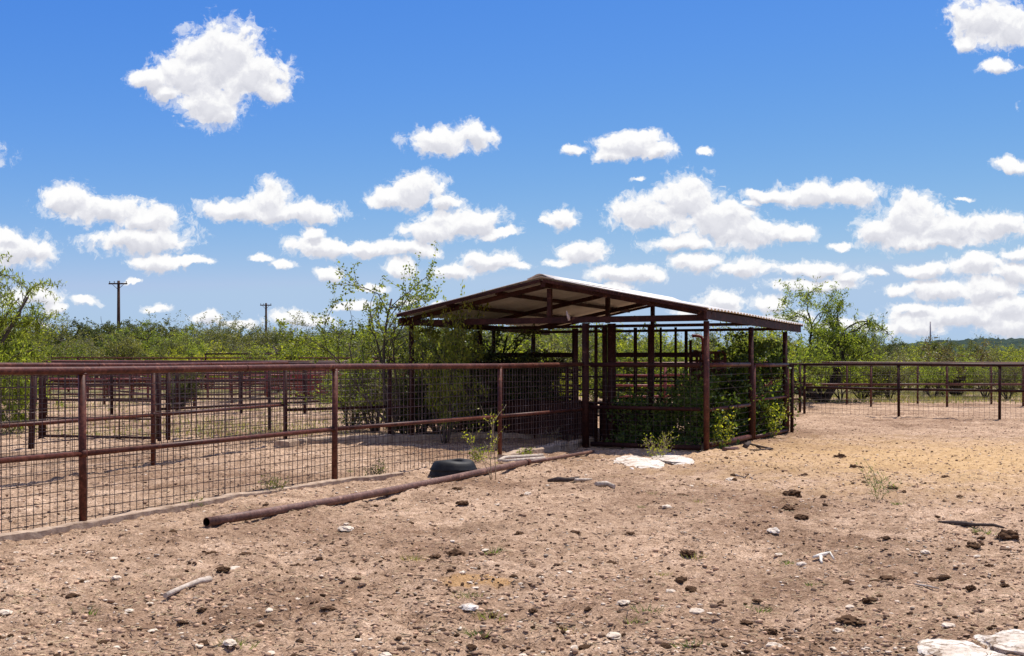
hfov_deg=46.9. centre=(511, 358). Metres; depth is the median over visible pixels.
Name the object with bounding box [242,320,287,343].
scrub bush
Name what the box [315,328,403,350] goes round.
juniper tree
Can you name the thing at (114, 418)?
pipe fence
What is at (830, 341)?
mesquite tree
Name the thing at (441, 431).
scrub bush
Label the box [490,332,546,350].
scrub bush
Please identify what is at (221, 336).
scrub bush
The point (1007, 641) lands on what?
limestone slab
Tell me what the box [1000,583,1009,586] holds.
dung clod
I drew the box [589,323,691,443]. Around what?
pen panel
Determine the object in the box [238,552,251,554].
dung clod
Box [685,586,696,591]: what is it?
dung clod
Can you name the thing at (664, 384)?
rail fence
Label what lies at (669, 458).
limestone slab
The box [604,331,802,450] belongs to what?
climbing vine
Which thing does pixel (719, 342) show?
scrub bush
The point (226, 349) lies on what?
scrub bush
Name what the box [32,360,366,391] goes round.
rail fence
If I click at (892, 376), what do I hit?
scrub bush
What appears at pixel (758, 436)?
pipe gate
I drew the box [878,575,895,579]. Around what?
dung clod
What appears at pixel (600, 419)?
sheet panel
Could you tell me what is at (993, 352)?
scrub bush
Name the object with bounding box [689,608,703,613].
stone
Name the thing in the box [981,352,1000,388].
scrub bush
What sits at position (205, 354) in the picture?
rail fence
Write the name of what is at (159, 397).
pipe fence
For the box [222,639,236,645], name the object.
stone
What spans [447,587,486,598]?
grass tuft
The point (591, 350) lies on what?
scrub bush
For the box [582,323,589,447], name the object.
shelter post
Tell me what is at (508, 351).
scrub bush
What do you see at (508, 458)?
weathered wood log
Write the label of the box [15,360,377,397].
rail fence
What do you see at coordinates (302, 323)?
scrub bush
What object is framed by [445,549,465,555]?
dung clod
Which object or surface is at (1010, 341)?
hill
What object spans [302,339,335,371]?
scrub bush
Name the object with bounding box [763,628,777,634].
dung clod
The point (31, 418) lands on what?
gate post
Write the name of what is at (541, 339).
scrub bush
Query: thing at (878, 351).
scrub bush
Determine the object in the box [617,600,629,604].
stone
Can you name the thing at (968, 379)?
bush
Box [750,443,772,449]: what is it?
dead branch
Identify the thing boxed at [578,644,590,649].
dung clod
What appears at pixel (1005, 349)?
scrub bush
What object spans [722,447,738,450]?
pipe offcut
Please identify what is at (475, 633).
grass tuft
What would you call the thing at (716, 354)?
cattle chute
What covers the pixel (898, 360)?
bare bush
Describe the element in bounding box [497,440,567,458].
concrete footing
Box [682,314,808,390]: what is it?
scrub bush
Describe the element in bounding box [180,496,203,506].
weed
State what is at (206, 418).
dry grass
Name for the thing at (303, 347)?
scrub bush
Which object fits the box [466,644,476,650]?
dung clod
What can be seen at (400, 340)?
scrub bush
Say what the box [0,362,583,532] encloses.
pipe fence
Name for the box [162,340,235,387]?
scrub bush
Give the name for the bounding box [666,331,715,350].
scrub bush
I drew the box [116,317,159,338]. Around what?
juniper tree
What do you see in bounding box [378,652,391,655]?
stone
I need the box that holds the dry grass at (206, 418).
[2,389,386,438]
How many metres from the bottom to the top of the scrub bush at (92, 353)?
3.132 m
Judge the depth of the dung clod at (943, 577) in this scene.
8.75 m
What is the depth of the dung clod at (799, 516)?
12.12 m
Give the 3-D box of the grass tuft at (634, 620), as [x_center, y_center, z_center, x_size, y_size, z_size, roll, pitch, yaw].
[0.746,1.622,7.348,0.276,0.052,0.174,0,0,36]
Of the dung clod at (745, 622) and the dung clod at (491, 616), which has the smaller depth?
the dung clod at (745, 622)
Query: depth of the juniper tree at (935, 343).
81.40 m
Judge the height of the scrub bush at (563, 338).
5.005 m
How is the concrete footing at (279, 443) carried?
on the ground at (742, 551)
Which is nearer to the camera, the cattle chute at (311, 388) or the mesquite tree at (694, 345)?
the cattle chute at (311, 388)
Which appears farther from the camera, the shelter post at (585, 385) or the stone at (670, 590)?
the shelter post at (585, 385)
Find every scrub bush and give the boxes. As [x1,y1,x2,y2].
[5,308,92,359]
[9,332,58,376]
[26,308,73,336]
[33,315,106,359]
[42,339,97,387]
[47,335,112,377]
[87,321,155,387]
[133,310,194,352]
[146,349,176,385]
[147,325,196,359]
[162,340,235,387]
[163,344,210,382]
[183,314,242,350]
[189,316,246,356]
[192,329,242,359]
[193,317,251,344]
[194,312,230,341]
[201,324,270,385]
[204,310,278,371]
[204,346,232,387]
[232,338,326,387]
[239,345,306,390]
[241,316,295,356]
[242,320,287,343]
[242,330,335,387]
[265,310,320,341]
[273,334,330,356]
[282,314,334,346]
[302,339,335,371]
[310,320,355,338]
[313,334,406,430]
[326,326,367,376]
[334,315,390,348]
[349,330,390,359]
[357,358,428,433]
[364,324,420,355]
[373,327,423,354]
[376,317,483,433]
[381,340,403,360]
[397,318,518,373]
[401,280,492,443]
[415,333,529,432]
[421,361,496,431]
[467,324,565,361]
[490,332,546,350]
[499,342,581,396]
[518,328,599,346]
[522,330,564,346]
[525,329,601,392]
[534,380,581,400]
[564,324,601,380]
[569,323,679,401]
[589,342,628,397]
[593,322,688,401]
[616,322,796,394]
[639,337,690,393]
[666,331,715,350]
[671,331,701,351]
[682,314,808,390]
[709,327,738,356]
[788,340,832,400]
[826,344,907,399]
[844,350,905,390]
[855,338,920,399]
[856,329,900,361]
[862,339,894,375]
[880,329,904,359]
[887,342,928,387]
[896,338,944,360]
[903,341,945,392]
[939,344,975,367]
[948,339,982,374]
[964,342,1023,399]
[965,333,1005,371]
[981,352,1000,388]
[983,342,1008,358]
[988,344,1023,376]
[999,344,1023,375]
[1000,346,1023,389]
[1007,344,1023,354]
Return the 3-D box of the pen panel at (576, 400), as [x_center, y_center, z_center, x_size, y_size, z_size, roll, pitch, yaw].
[1.182,0.620,22.849,0.336,2.400,0.088,0,0,23]
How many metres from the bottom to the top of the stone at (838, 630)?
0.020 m
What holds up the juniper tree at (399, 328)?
on the ground at (742, 551)
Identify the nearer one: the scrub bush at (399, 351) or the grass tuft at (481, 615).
the grass tuft at (481, 615)
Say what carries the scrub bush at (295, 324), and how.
on the ground at (742, 551)
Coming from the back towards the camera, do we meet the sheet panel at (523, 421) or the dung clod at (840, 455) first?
the sheet panel at (523, 421)
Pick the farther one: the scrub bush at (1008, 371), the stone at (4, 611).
the scrub bush at (1008, 371)
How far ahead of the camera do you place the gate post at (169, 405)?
23.36 m
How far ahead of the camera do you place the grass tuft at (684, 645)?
6.58 m
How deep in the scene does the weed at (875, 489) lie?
13.64 m
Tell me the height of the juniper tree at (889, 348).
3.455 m
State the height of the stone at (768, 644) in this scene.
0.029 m
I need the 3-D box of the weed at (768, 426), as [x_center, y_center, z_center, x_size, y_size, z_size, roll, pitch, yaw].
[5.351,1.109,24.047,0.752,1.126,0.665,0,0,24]
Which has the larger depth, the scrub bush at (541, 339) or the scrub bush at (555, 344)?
the scrub bush at (541, 339)
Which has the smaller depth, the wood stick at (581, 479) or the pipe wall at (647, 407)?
the wood stick at (581, 479)
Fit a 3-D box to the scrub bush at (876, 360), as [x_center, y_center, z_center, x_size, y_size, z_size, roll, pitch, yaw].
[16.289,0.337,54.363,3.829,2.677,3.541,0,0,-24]
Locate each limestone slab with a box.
[613,455,664,469]
[652,453,694,465]
[917,638,1006,655]
[974,629,1023,654]
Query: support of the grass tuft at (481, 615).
on the ground at (742, 551)
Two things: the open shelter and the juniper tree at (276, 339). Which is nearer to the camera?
the open shelter
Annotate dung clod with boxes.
[65,593,79,598]
[97,640,107,645]
[197,607,206,611]
[197,640,208,645]
[205,551,218,554]
[215,566,230,571]
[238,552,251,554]
[320,605,336,609]
[428,554,440,558]
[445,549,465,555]
[455,500,468,504]
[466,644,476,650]
[488,613,496,618]
[528,608,537,612]
[570,530,580,533]
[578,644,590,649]
[624,531,634,534]
[659,643,671,647]
[674,577,684,582]
[679,550,694,554]
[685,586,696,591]
[740,620,755,624]
[752,598,762,602]
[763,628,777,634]
[781,505,796,510]
[782,489,801,497]
[794,514,808,519]
[833,453,846,457]
[835,614,866,624]
[843,580,851,584]
[862,597,878,603]
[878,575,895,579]
[882,536,890,539]
[937,574,950,579]
[965,541,980,548]
[965,584,976,591]
[995,529,1019,538]
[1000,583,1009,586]
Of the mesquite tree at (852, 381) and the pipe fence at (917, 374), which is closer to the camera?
the pipe fence at (917, 374)
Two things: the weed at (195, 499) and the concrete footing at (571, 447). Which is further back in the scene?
the concrete footing at (571, 447)
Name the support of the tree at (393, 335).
on the ground at (742, 551)
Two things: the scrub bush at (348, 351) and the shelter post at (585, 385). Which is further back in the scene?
the scrub bush at (348, 351)
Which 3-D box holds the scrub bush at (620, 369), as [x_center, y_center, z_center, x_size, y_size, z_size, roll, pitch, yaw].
[3.275,0.205,36.092,3.830,2.951,4.142,0,0,35]
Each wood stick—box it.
[163,576,212,597]
[573,478,591,480]
[594,481,615,487]
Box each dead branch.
[547,476,578,481]
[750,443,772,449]
[750,447,770,450]
[938,520,1004,528]
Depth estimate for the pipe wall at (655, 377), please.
26.99 m
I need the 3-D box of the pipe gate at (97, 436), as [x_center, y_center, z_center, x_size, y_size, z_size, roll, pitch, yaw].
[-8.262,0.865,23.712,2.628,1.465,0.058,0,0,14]
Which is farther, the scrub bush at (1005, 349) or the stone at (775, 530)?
the scrub bush at (1005, 349)
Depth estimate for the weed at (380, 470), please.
16.20 m
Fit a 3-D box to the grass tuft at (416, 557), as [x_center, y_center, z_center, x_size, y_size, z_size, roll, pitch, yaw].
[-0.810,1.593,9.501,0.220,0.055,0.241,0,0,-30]
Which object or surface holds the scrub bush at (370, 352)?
on the ground at (742, 551)
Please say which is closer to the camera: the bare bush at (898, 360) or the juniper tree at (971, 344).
the bare bush at (898, 360)
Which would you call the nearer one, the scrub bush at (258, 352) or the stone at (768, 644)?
the stone at (768, 644)
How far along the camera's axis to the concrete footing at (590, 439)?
23.18 m
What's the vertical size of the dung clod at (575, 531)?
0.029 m
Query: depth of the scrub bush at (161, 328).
92.23 m
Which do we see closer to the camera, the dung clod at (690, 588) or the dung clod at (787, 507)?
the dung clod at (690, 588)
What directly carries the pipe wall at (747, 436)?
attached to the open shelter
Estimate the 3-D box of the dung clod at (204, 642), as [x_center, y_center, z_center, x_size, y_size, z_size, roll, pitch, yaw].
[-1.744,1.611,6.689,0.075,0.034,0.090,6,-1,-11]
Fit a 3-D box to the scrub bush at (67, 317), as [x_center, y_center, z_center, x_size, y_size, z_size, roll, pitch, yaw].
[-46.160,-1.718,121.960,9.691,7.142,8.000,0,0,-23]
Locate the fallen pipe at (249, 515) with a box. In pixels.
[203,450,594,526]
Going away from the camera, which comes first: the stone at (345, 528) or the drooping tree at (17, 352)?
the stone at (345, 528)
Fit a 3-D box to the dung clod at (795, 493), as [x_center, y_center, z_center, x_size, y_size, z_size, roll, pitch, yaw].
[3.347,1.614,14.114,0.238,0.110,0.290,0,0,-31]
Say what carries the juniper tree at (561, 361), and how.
on the ground at (742, 551)
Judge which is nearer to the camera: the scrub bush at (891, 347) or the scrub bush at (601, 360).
the scrub bush at (601, 360)
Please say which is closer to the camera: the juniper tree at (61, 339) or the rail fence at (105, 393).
the rail fence at (105, 393)
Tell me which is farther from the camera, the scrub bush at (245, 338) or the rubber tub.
the scrub bush at (245, 338)
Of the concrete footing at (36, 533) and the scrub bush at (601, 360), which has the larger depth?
the scrub bush at (601, 360)
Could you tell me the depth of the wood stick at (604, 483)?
14.74 m
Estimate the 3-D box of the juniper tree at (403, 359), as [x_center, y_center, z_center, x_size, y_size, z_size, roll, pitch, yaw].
[-1.786,0.491,24.609,2.539,2.347,1.869,0,0,39]
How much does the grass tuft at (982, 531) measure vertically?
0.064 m
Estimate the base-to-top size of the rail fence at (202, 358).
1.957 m
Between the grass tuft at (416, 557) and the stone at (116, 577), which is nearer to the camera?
the stone at (116, 577)
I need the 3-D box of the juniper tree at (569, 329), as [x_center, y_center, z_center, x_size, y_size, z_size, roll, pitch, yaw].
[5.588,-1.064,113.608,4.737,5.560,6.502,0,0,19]
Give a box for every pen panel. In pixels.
[492,329,573,430]
[565,329,581,439]
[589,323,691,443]
[616,327,700,436]
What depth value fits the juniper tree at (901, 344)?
122.62 m
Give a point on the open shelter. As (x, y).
(544, 301)
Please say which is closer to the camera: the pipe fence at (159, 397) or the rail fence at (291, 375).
the pipe fence at (159, 397)
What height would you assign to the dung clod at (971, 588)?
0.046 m
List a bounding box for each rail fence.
[3,360,363,415]
[10,360,403,393]
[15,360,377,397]
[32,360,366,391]
[36,361,404,404]
[41,357,400,389]
[51,360,195,405]
[204,353,283,389]
[230,360,289,402]
[616,362,771,406]
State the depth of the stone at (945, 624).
7.04 m
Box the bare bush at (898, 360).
[884,347,911,391]
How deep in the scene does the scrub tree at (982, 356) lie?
49.67 m
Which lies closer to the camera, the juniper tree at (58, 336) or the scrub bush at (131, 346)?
the scrub bush at (131, 346)
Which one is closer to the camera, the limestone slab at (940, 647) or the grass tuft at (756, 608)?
the limestone slab at (940, 647)
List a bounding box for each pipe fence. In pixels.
[0,361,288,483]
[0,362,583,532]
[157,362,390,440]
[285,362,505,442]
[578,363,1023,406]
[778,363,801,432]
[801,362,1023,403]
[802,363,1023,419]
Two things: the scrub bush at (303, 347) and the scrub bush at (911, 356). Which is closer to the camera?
the scrub bush at (911, 356)
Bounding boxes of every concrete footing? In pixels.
[0,472,402,540]
[275,431,569,447]
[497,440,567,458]
[566,439,589,450]
[589,437,638,441]
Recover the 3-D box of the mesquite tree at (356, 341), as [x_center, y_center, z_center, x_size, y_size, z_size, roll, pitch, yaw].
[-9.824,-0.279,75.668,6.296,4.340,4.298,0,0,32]
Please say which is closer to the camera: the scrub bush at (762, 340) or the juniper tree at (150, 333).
the scrub bush at (762, 340)
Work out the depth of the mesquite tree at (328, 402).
26.77 m
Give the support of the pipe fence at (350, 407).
on the ground at (742, 551)
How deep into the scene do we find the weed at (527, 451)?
19.24 m
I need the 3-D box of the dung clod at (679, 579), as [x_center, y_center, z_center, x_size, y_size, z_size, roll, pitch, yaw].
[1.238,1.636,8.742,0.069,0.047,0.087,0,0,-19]
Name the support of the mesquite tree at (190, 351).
on the ground at (742, 551)
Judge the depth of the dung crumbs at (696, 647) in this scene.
8.60 m
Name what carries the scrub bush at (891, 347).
on the ground at (742, 551)
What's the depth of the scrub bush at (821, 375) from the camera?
45.97 m
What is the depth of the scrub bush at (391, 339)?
73.02 m
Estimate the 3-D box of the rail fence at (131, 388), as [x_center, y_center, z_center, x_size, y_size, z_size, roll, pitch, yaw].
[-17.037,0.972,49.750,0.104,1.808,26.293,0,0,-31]
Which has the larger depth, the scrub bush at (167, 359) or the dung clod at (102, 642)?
the scrub bush at (167, 359)
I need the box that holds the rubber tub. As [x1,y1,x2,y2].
[429,458,476,477]
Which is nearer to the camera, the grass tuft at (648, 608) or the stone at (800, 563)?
the grass tuft at (648, 608)
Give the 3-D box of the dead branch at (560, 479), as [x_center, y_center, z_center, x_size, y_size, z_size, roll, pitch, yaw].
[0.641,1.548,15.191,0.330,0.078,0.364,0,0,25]
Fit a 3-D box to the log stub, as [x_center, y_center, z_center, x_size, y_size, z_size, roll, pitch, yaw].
[4.352,1.597,21.879,0.090,0.090,0.912,0,0,16]
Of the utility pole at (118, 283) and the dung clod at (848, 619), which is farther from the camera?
the utility pole at (118, 283)
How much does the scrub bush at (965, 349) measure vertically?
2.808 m
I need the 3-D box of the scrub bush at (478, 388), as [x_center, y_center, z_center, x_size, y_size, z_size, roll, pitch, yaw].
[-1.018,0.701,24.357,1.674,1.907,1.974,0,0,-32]
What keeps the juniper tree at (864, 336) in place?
on the ground at (742, 551)
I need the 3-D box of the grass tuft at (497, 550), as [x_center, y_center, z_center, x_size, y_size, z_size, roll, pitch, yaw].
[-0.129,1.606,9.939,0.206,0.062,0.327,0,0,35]
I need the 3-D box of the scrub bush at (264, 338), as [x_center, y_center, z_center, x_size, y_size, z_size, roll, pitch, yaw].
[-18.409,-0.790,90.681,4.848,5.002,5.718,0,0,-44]
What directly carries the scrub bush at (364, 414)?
on the ground at (742, 551)
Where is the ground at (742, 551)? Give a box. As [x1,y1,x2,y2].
[0,361,1023,655]
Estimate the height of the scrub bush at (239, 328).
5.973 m
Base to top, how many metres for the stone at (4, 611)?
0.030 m
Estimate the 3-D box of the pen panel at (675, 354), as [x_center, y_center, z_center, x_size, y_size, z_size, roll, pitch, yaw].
[2.985,0.585,24.630,1.949,2.470,0.079,0,0,27]
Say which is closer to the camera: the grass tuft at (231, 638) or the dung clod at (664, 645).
the dung clod at (664, 645)
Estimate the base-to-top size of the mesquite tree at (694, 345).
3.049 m
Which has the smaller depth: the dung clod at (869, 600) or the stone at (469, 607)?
the stone at (469, 607)
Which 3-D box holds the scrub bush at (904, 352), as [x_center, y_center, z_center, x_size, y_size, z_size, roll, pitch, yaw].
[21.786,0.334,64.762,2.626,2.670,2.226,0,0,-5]
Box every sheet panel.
[505,400,593,439]
[599,401,674,441]
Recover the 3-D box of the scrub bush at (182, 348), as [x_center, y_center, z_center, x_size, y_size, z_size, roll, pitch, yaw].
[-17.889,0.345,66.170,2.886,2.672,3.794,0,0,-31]
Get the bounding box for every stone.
[0,609,12,614]
[111,575,121,578]
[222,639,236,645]
[337,526,353,530]
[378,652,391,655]
[459,603,478,610]
[605,632,620,638]
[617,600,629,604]
[666,589,675,592]
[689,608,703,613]
[765,642,782,646]
[767,527,779,533]
[796,562,806,565]
[832,628,844,631]
[920,550,930,553]
[941,622,955,626]
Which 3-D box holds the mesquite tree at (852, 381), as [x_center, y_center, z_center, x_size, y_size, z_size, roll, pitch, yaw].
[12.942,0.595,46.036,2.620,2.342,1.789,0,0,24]
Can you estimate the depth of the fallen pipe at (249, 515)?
13.57 m
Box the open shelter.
[396,273,803,450]
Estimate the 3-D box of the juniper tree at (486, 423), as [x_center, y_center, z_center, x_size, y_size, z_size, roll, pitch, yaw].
[-0.683,0.887,24.915,2.680,1.523,1.649,0,0,-41]
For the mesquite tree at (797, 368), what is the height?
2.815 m
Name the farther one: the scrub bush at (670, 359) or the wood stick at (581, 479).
the scrub bush at (670, 359)
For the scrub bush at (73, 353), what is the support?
on the ground at (742, 551)
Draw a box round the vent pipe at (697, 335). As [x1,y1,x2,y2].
[692,334,702,362]
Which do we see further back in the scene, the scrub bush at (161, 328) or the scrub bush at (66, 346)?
the scrub bush at (161, 328)
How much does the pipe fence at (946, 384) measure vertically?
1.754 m
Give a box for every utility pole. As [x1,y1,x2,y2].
[109,281,126,326]
[260,303,270,333]
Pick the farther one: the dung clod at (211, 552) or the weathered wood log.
the weathered wood log
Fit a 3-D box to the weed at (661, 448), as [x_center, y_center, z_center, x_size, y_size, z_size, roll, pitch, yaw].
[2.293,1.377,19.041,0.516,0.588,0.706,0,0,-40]
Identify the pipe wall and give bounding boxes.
[537,362,780,420]
[589,362,702,449]
[709,362,751,447]
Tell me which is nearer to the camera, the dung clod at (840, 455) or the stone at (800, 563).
the stone at (800, 563)
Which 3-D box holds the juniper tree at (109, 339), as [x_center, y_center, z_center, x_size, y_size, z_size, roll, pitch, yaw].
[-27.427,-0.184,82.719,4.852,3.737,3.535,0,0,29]
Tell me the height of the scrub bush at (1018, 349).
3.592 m
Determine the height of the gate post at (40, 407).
1.801 m
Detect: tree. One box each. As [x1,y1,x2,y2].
[0,251,66,432]
[27,323,82,352]
[27,328,93,352]
[47,317,135,359]
[75,317,125,377]
[93,324,162,376]
[95,330,153,356]
[99,320,171,376]
[105,318,196,376]
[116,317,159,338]
[135,322,211,359]
[152,320,202,345]
[161,321,215,341]
[164,372,205,406]
[222,323,262,344]
[258,328,313,377]
[273,241,445,434]
[277,326,344,359]
[307,323,381,377]
[309,354,385,427]
[314,324,385,376]
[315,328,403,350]
[381,327,466,433]
[388,322,422,345]
[407,319,544,431]
[435,343,579,430]
[435,368,530,431]
[500,348,571,400]
[529,323,593,400]
[554,323,593,337]
[617,329,647,344]
[679,340,700,350]
[695,331,722,348]
[725,275,904,401]
[764,331,826,390]
[815,351,877,399]
[848,329,878,348]
[862,336,904,357]
[891,341,913,358]
[893,335,998,396]
[901,349,967,397]
[918,338,956,361]
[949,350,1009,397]
[955,340,982,355]
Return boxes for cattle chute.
[295,370,328,399]
[692,350,725,434]
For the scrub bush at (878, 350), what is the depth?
64.20 m
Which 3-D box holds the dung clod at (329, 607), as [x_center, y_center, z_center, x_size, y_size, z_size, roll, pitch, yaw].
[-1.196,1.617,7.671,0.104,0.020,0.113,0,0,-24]
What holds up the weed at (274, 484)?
on the ground at (742, 551)
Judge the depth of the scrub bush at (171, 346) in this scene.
68.28 m
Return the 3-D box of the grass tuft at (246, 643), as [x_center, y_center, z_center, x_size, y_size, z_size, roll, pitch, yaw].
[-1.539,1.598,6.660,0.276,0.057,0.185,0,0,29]
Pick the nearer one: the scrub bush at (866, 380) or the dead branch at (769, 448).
the dead branch at (769, 448)
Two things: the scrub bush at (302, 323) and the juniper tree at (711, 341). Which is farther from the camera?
the juniper tree at (711, 341)
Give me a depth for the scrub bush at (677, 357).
45.42 m
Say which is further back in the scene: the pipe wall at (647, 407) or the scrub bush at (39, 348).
the scrub bush at (39, 348)
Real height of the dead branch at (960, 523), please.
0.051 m
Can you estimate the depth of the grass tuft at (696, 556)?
9.74 m
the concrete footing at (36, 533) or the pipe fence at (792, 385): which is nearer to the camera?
the concrete footing at (36, 533)
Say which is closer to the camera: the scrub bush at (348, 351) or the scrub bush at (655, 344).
the scrub bush at (655, 344)
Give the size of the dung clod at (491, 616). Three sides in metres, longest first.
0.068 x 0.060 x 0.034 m
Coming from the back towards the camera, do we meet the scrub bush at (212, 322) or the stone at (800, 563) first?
the scrub bush at (212, 322)
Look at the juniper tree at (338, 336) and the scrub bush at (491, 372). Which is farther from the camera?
the juniper tree at (338, 336)
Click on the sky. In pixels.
(212, 157)
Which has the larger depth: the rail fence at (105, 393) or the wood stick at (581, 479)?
the rail fence at (105, 393)
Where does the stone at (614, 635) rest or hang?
on the ground at (742, 551)
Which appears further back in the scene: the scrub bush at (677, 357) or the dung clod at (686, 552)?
the scrub bush at (677, 357)
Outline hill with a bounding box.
[882,337,1023,358]
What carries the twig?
on the ground at (742, 551)
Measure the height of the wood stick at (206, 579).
0.048 m
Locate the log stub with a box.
[742,441,750,447]
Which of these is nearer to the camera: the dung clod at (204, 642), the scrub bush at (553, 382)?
the dung clod at (204, 642)
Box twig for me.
[915,583,938,588]
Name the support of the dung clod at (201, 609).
on the ground at (742, 551)
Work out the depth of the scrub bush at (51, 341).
76.33 m
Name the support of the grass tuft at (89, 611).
on the ground at (742, 551)
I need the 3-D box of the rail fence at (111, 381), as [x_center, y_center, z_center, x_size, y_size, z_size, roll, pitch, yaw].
[-12.467,0.991,34.001,16.620,1.877,0.099,0,0,-7]
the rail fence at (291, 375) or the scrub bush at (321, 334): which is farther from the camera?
the scrub bush at (321, 334)
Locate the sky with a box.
[0,0,1023,346]
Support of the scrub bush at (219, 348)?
on the ground at (742, 551)
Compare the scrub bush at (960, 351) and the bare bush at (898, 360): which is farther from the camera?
the scrub bush at (960, 351)
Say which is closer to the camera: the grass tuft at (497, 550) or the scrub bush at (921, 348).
the grass tuft at (497, 550)
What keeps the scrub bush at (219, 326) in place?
on the ground at (742, 551)
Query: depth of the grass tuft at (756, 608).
7.69 m
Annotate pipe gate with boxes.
[43,373,156,438]
[754,363,788,439]
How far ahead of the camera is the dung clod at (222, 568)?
8.91 m
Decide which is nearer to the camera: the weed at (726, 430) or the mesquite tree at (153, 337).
the weed at (726, 430)
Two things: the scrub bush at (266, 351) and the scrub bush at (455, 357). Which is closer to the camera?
the scrub bush at (455, 357)
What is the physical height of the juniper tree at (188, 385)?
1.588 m
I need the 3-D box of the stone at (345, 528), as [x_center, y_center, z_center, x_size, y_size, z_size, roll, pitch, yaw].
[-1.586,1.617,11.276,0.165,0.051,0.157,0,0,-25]
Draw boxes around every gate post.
[28,376,36,448]
[38,376,43,438]
[165,373,170,440]
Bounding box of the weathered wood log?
[497,454,545,461]
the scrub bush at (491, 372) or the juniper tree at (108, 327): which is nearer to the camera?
the scrub bush at (491, 372)
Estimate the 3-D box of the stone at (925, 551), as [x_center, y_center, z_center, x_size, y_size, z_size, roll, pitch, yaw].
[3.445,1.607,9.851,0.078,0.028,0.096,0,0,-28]
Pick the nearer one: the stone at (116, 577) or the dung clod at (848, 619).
the dung clod at (848, 619)
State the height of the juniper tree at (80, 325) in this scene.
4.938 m
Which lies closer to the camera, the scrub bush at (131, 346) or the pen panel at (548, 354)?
the pen panel at (548, 354)
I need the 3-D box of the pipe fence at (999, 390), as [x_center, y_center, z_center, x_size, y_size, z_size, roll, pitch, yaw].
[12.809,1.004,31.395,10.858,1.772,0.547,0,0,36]
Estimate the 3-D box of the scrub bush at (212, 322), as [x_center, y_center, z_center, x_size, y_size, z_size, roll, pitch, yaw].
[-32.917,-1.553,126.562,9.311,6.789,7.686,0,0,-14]
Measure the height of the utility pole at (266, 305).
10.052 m
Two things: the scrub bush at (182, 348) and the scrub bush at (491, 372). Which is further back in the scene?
the scrub bush at (182, 348)
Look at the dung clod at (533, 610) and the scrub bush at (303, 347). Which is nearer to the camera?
the dung clod at (533, 610)
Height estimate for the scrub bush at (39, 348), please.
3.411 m
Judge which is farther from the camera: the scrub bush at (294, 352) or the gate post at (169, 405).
the scrub bush at (294, 352)
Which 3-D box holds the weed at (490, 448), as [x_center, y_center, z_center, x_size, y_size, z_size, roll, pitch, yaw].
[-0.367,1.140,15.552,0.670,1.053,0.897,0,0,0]
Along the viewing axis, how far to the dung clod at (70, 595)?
7.88 m
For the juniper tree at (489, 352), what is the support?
on the ground at (742, 551)
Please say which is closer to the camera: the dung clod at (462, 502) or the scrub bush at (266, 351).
the dung clod at (462, 502)
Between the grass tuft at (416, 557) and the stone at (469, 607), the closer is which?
the stone at (469, 607)
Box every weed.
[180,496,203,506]
[258,474,291,491]
[360,456,388,475]
[462,404,506,479]
[467,446,487,461]
[516,447,534,454]
[641,427,678,456]
[709,406,749,448]
[757,387,792,437]
[856,460,900,498]
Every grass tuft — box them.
[69,607,106,614]
[213,634,257,646]
[229,638,260,649]
[399,554,427,560]
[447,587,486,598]
[461,627,491,636]
[471,609,507,620]
[484,546,504,554]
[618,616,653,623]
[628,601,663,614]
[669,635,710,648]
[681,551,707,559]
[744,602,773,612]
[969,527,999,534]
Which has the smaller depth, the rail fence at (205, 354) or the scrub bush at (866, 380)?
the scrub bush at (866, 380)
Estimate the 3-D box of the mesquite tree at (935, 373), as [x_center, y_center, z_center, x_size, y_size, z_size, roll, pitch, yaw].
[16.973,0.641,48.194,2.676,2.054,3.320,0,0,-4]
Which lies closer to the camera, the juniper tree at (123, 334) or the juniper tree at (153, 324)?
the juniper tree at (123, 334)
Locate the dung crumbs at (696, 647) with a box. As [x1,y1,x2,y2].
[0,411,1023,655]
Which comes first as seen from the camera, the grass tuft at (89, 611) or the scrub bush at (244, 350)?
the grass tuft at (89, 611)
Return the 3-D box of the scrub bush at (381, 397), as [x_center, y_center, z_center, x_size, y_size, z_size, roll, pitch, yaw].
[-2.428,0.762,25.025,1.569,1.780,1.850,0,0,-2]
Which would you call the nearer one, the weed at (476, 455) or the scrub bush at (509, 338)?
the weed at (476, 455)
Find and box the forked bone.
[812,551,834,562]
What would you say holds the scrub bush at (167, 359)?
on the ground at (742, 551)
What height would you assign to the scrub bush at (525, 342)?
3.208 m
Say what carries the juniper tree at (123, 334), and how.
on the ground at (742, 551)
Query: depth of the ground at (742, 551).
10.66 m
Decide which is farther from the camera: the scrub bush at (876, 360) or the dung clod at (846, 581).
the scrub bush at (876, 360)
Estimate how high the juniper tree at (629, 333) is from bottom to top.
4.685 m
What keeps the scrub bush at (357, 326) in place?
on the ground at (742, 551)
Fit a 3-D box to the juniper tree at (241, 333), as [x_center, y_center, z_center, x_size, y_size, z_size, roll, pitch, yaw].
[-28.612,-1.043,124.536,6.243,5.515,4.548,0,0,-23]
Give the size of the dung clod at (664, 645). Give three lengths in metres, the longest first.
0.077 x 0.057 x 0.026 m
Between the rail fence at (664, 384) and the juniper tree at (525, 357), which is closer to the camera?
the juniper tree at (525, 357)
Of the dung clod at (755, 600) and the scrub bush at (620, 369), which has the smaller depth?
the dung clod at (755, 600)

